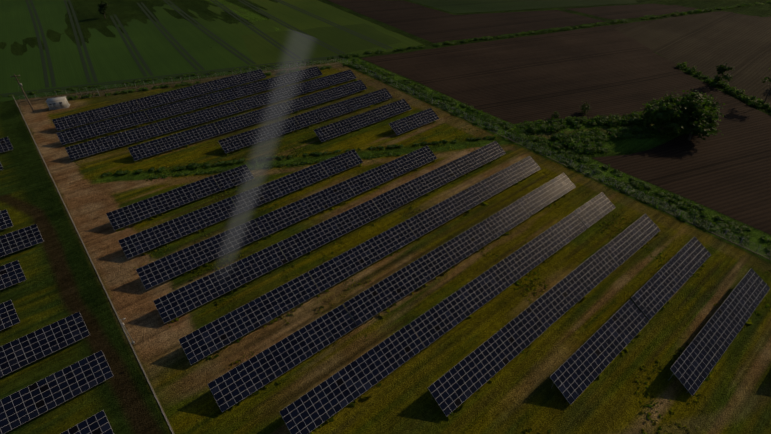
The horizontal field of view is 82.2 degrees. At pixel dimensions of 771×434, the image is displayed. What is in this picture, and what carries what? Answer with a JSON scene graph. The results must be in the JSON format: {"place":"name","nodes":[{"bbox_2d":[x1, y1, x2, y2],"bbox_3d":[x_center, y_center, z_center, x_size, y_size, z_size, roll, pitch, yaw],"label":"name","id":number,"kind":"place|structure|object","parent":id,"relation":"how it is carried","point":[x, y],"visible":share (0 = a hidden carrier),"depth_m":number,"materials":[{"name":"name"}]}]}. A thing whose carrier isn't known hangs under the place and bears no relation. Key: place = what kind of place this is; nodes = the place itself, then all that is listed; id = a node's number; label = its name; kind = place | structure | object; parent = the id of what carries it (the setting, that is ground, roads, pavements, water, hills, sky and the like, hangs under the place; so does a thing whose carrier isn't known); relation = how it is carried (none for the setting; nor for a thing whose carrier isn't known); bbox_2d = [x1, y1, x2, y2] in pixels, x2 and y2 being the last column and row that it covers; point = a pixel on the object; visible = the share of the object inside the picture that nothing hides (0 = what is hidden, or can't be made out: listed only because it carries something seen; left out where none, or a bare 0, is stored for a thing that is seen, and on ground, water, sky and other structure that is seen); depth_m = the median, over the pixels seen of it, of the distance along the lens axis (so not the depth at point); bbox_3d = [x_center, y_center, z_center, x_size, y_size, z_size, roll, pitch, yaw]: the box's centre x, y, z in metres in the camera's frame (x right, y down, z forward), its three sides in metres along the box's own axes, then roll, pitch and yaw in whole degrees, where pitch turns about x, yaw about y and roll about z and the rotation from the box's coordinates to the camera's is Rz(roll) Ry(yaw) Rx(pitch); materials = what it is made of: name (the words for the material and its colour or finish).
{"place":"outdoors","nodes":[
{"label":"outdoors","id":0,"kind":"place"},
{"bbox_2d":[0,0,422,101],"bbox_3d":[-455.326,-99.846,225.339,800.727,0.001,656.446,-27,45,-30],"label":"crop field","id":1,"kind":"structure","parent":0,"point":[111,58],"depth_m":193.90,"materials":[{"name":"green plant"}]},
{"bbox_2d":[96,1,108,17],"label":"lone tree","id":2,"kind":"object","parent":1,"relation":"on","point":[103,6],"depth_m":226.51,"materials":[{"name":"green plant"}]},
{"bbox_2d":[0,0,391,96],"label":"tramlines","id":3,"kind":"object","parent":1,"relation":"on","point":[125,42],"visible":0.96,"depth_m":196.00,"materials":[{"name":"green"}]},
{"bbox_2d":[241,23,400,68],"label":"crop patch","id":4,"kind":"object","parent":1,"relation":"attached to","point":[260,49],"depth_m":197.24,"materials":[{"name":"green plant"}]},
{"bbox_2d":[0,66,766,433],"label":"solar module frames","id":5,"kind":"structure","parent":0,"point":[346,256],"depth_m":83.83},
{"bbox_2d":[0,66,769,433],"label":"solar panels","id":6,"kind":"object","parent":5,"relation":"in","point":[238,328],"visible":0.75,"depth_m":83.41,"materials":[{"name":"glass"}]},
{"bbox_2d":[0,0,770,433],"bbox_3d":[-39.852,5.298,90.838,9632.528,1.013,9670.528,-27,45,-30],"label":"ground","id":7,"kind":"structure","parent":0,"point":[518,394],"depth_m":81.81,"materials":[{"name":"green plant"}]},
{"bbox_2d":[10,74,33,111],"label":"utility pole","id":8,"kind":"object","parent":7,"relation":"on","point":[20,84],"visible":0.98,"depth_m":136.14,"materials":[{"name":"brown wood"}]},
{"bbox_2d":[46,96,69,109],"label":"transformer kiosk","id":9,"kind":"object","parent":7,"relation":"on","point":[57,103],"visible":0.98,"depth_m":141.34,"materials":[{"name":"grey"}]},
{"bbox_2d":[120,318,134,343],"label":"cctv mast","id":10,"kind":"object","parent":7,"relation":"on","point":[133,342],"visible":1,"depth_m":69.28,"materials":[{"name":"grey metal"}]},
{"bbox_2d":[4,77,687,398],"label":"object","id":11,"kind":"object","parent":7,"relation":"on","point":[303,187],"visible":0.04,"depth_m":109.06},
{"bbox_2d":[1,1,770,257],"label":"hedgerow","id":12,"kind":"object","parent":7,"relation":"on","point":[574,144],"depth_m":127.31,"materials":[{"name":"green plant"}]},
{"bbox_2d":[13,58,770,433],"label":"perimeter fence","id":13,"kind":"object","parent":7,"relation":"on","point":[311,66],"visible":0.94,"depth_m":107.84,"materials":[{"name":"grey metal"}]},
{"bbox_2d":[59,74,770,433],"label":"grass tufts","id":14,"kind":"object","parent":7,"relation":"on","point":[389,254],"visible":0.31,"depth_m":88.31,"materials":[{"name":"green plant"}]},
{"bbox_2d":[639,101,689,135],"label":"tree clump","id":15,"kind":"object","parent":7,"relation":"on","point":[669,119],"depth_m":122.52,"materials":[{"name":"green plant"}]},
{"bbox_2d":[660,90,717,133],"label":"tree clump","id":16,"kind":"object","parent":7,"relation":"on","point":[690,97],"depth_m":122.61,"materials":[{"name":"green plant"}]},
{"bbox_2d":[679,109,723,140],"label":"tree clump","id":17,"kind":"object","parent":7,"relation":"on","point":[705,126],"depth_m":120.36,"materials":[{"name":"green plant"}]},
{"bbox_2d":[696,92,724,126],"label":"tree clump","id":18,"kind":"object","parent":7,"relation":"on","point":[715,105],"depth_m":124.92,"materials":[{"name":"green plant"}]},
{"bbox_2d":[761,68,770,103],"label":"thin tree","id":19,"kind":"object","parent":7,"relation":"on","point":[767,78],"depth_m":141.44,"materials":[{"name":"green plant"}]},
{"bbox_2d":[328,0,605,42],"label":"ploughed ground","id":20,"kind":"structure","parent":0,"point":[429,24],"depth_m":226.52,"materials":[{"name":"brown soil"}]},
{"bbox_2d":[409,0,646,13],"bbox_3d":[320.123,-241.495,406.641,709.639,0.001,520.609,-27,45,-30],"label":"field","id":21,"kind":"structure","parent":0,"point":[460,6],"depth_m":253.85,"materials":[{"name":"green plant"}]},
{"bbox_2d":[361,26,770,234],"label":"ploughed ground","id":22,"kind":"structure","parent":0,"point":[605,70],"depth_m":151.19,"materials":[{"name":"brown soil"}]},
{"bbox_2d":[551,101,591,118],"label":"bush","id":23,"kind":"object","parent":22,"relation":"on","point":[584,109],"visible":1,"depth_m":137.46,"materials":[{"name":"green plant"}]},
{"bbox_2d":[640,99,680,112],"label":"tree clump","id":24,"kind":"object","parent":22,"relation":"on","point":[648,105],"depth_m":130.77,"materials":[{"name":"green plant"}]},
{"bbox_2d":[711,63,734,82],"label":"tree","id":25,"kind":"object","parent":22,"relation":"on","point":[720,69],"depth_m":154.50,"materials":[{"name":"green plant"}]},
{"bbox_2d":[568,4,699,19],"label":"ploughed ground","id":26,"kind":"structure","parent":0,"point":[618,12],"depth_m":242.86,"materials":[{"name":"brown soil"}]},
{"bbox_2d":[609,11,770,106],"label":"ploughed ground","id":27,"kind":"structure","parent":0,"point":[706,44],"depth_m":197.31,"materials":[{"name":"brown soil"}]}
]}

